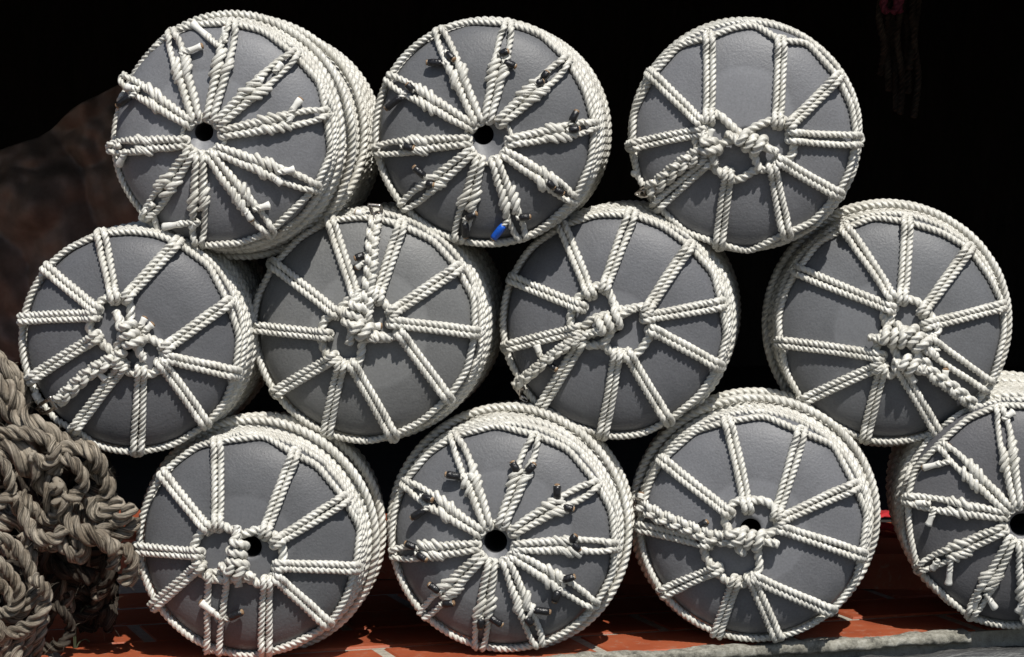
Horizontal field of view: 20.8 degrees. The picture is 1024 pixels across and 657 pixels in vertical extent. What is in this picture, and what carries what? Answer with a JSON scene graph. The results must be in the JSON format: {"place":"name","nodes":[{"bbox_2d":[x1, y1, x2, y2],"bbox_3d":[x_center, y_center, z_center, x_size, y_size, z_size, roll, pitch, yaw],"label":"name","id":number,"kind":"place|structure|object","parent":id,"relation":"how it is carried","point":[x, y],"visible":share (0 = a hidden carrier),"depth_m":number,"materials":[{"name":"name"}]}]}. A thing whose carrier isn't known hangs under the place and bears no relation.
{"place":"outdoors","nodes":[
{"label":"outdoors","id":0,"kind":"place"},
{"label":"ground","id":1,"kind":"structure","parent":0,"visible":0},
{"bbox_2d":[46,574,1023,656],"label":"ledge bed","id":2,"kind":"object","parent":1,"relation":"on","point":[981,637],"depth_m":4.18,"materials":[{"name":"orange tile"}]},
{"bbox_2d":[0,0,1023,365],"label":"storage shed","id":3,"kind":"structure","parent":2,"relation":"on","point":[954,148],"depth_m":8.36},
{"bbox_2d":[0,85,138,364],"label":"tarpaulin","id":4,"kind":"object","parent":3,"relation":"hanging from","point":[61,188],"visible":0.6,"depth_m":5.34,"materials":[{"name":"brown fabric"}]},
{"bbox_2d":[875,0,921,118],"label":"hanging rope bundle","id":5,"kind":"object","parent":3,"relation":"hanging from","point":[890,40],"visible":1,"depth_m":5.16,"materials":[{"name":"brown fabric"}]},
{"bbox_2d":[3,366,1023,521],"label":"shed floor","id":6,"kind":"structure","parent":2,"relation":"on","point":[386,460],"depth_m":6.20,"materials":[{"name":"black"}]},
{"bbox_2d":[41,579,1006,656],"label":"ledge tiles","id":7,"kind":"object","parent":2,"relation":"on","point":[398,629],"visible":0.25,"depth_m":4.17,"materials":[{"name":"red tile"}]},
{"bbox_2d":[0,531,58,656],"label":"rope coil","id":8,"kind":"object","parent":7,"relation":"on","point":[21,599],"visible":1,"depth_m":3.81,"materials":[{"name":"beige fabric"}]},
{"bbox_2d":[0,350,143,655],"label":"rope heap","id":9,"kind":"object","parent":7,"relation":"on","point":[72,539],"visible":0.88,"depth_m":3.89,"materials":[{"name":"beige fabric"}]},
{"bbox_2d":[72,599,90,647],"bbox_3d":[-0.613,0.423,4.024,0.041,0.078,0.009,0,4,-6],"label":"grass tuft","id":10,"kind":"object","parent":7,"relation":"on","point":[74,642],"visible":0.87,"depth_m":4.02,"materials":[{"name":"plant"}]},
{"bbox_2d":[132,411,386,656],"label":"mooring float","id":11,"kind":"object","parent":7,"relation":"on","point":[261,534],"visible":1,"depth_m":3.89,"materials":[{"name":"grey plastic"}]},
{"bbox_2d":[16,221,265,457],"bbox_3d":[-0.522,0.006,4.070,0.331,0.331,0.456,0,4,4],"label":"mooring float","id":12,"kind":"object","parent":11,"relation":"on","point":[137,339],"visible":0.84,"depth_m":3.89,"materials":[{"name":"grey plastic"}]},
{"bbox_2d":[105,9,377,259],"bbox_3d":[-0.378,-0.278,4.066,0.356,0.356,0.436,1,3,10],"label":"mooring float","id":13,"kind":"object","parent":12,"relation":"on","point":[239,135],"visible":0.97,"depth_m":3.88,"materials":[{"name":"grey plastic"}]},
{"bbox_2d":[252,202,503,443],"bbox_3d":[-0.192,-0.015,4.137,0.345,0.348,0.456,0,4,5],"label":"mooring float","id":14,"kind":"object","parent":11,"relation":"on","point":[376,323],"visible":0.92,"depth_m":3.96,"materials":[{"name":"grey plastic"}]},
{"bbox_2d":[371,16,611,247],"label":"mooring float","id":15,"kind":"object","parent":14,"relation":"on","point":[491,131],"visible":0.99,"depth_m":3.95,"materials":[{"name":"grey plastic"}]},
{"bbox_2d":[386,400,634,651],"bbox_3d":[-0.001,0.286,4.086,0.361,0.361,0.355,0,4,4],"label":"mooring float","id":16,"kind":"object","parent":7,"relation":"on","point":[510,526],"visible":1,"depth_m":3.94,"materials":[{"name":"grey plastic"}]},
{"bbox_2d":[499,200,740,441],"bbox_3d":[0.168,-0.018,4.209,0.348,0.348,0.456,0,4,7],"label":"mooring float","id":17,"kind":"object","parent":16,"relation":"on","point":[618,320],"visible":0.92,"depth_m":4.03,"materials":[{"name":"grey plastic"}]},
{"bbox_2d":[624,16,864,253],"bbox_3d":[0.350,-0.295,4.210,0.352,0.350,0.457,0,6,4],"label":"mooring float","id":18,"kind":"object","parent":17,"relation":"on","point":[745,134],"visible":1,"depth_m":4.03,"materials":[{"name":"grey plastic"}]},
{"bbox_2d":[118,552,931,589],"bbox_3d":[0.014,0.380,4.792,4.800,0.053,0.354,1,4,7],"label":"step","id":19,"kind":"object","parent":7,"relation":"on","point":[899,575],"depth_m":4.54,"materials":[{"name":"red tile"}]},
{"bbox_2d":[119,509,907,561],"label":"step tiles","id":20,"kind":"object","parent":19,"relation":"on","point":[888,547],"depth_m":4.61,"materials":[{"name":"brown tile"}]},
{"bbox_2d":[880,510,890,517],"bbox_3d":[0.650,0.326,4.945,0.069,0.017,0.085,0,4,0],"label":"red cloth","id":21,"kind":"object","parent":20,"relation":"on","point":[884,513],"visible":0.24,"depth_m":4.92,"materials":[{"name":"red fabric"}]},
{"bbox_2d":[879,522,895,532],"bbox_3d":[0.642,0.335,4.747,0.067,0.021,0.193,-4,5,-42],"label":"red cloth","id":22,"kind":"object","parent":20,"relation":"on","point":[885,526],"visible":0.2,"depth_m":4.74,"materials":[{"name":"red fabric"}]},
{"bbox_2d":[533,628,971,656],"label":"mortar edge","id":23,"kind":"object","parent":7,"relation":"on","point":[820,645],"visible":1,"depth_m":4.07,"materials":[{"name":"beige concrete"}]},
{"bbox_2d":[631,387,880,642],"bbox_3d":[0.360,0.277,4.153,0.374,0.374,0.377,0,4,5],"label":"mooring float","id":24,"kind":"object","parent":7,"relation":"on","point":[757,517],"visible":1,"depth_m":4.01,"materials":[{"name":"grey plastic"}]},
{"bbox_2d":[885,370,1023,629],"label":"mooring float","id":25,"kind":"object","parent":7,"relation":"on","point":[955,493],"visible":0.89,"depth_m":4.10,"materials":[{"name":"grey plastic"}]},
{"bbox_2d":[761,198,1012,446],"bbox_3d":[0.572,-0.012,4.290,0.377,0.377,0.457,0,4,5],"label":"mooring float","id":26,"kind":"object","parent":25,"relation":"on","point":[886,322],"visible":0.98,"depth_m":4.11,"materials":[{"name":"grey plastic"}]},
{"bbox_2d":[861,645,1023,656],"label":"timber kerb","id":27,"kind":"structure","parent":1,"relation":"on","point":[1008,651],"depth_m":4.09,"materials":[{"name":"grey wood"}]}
]}

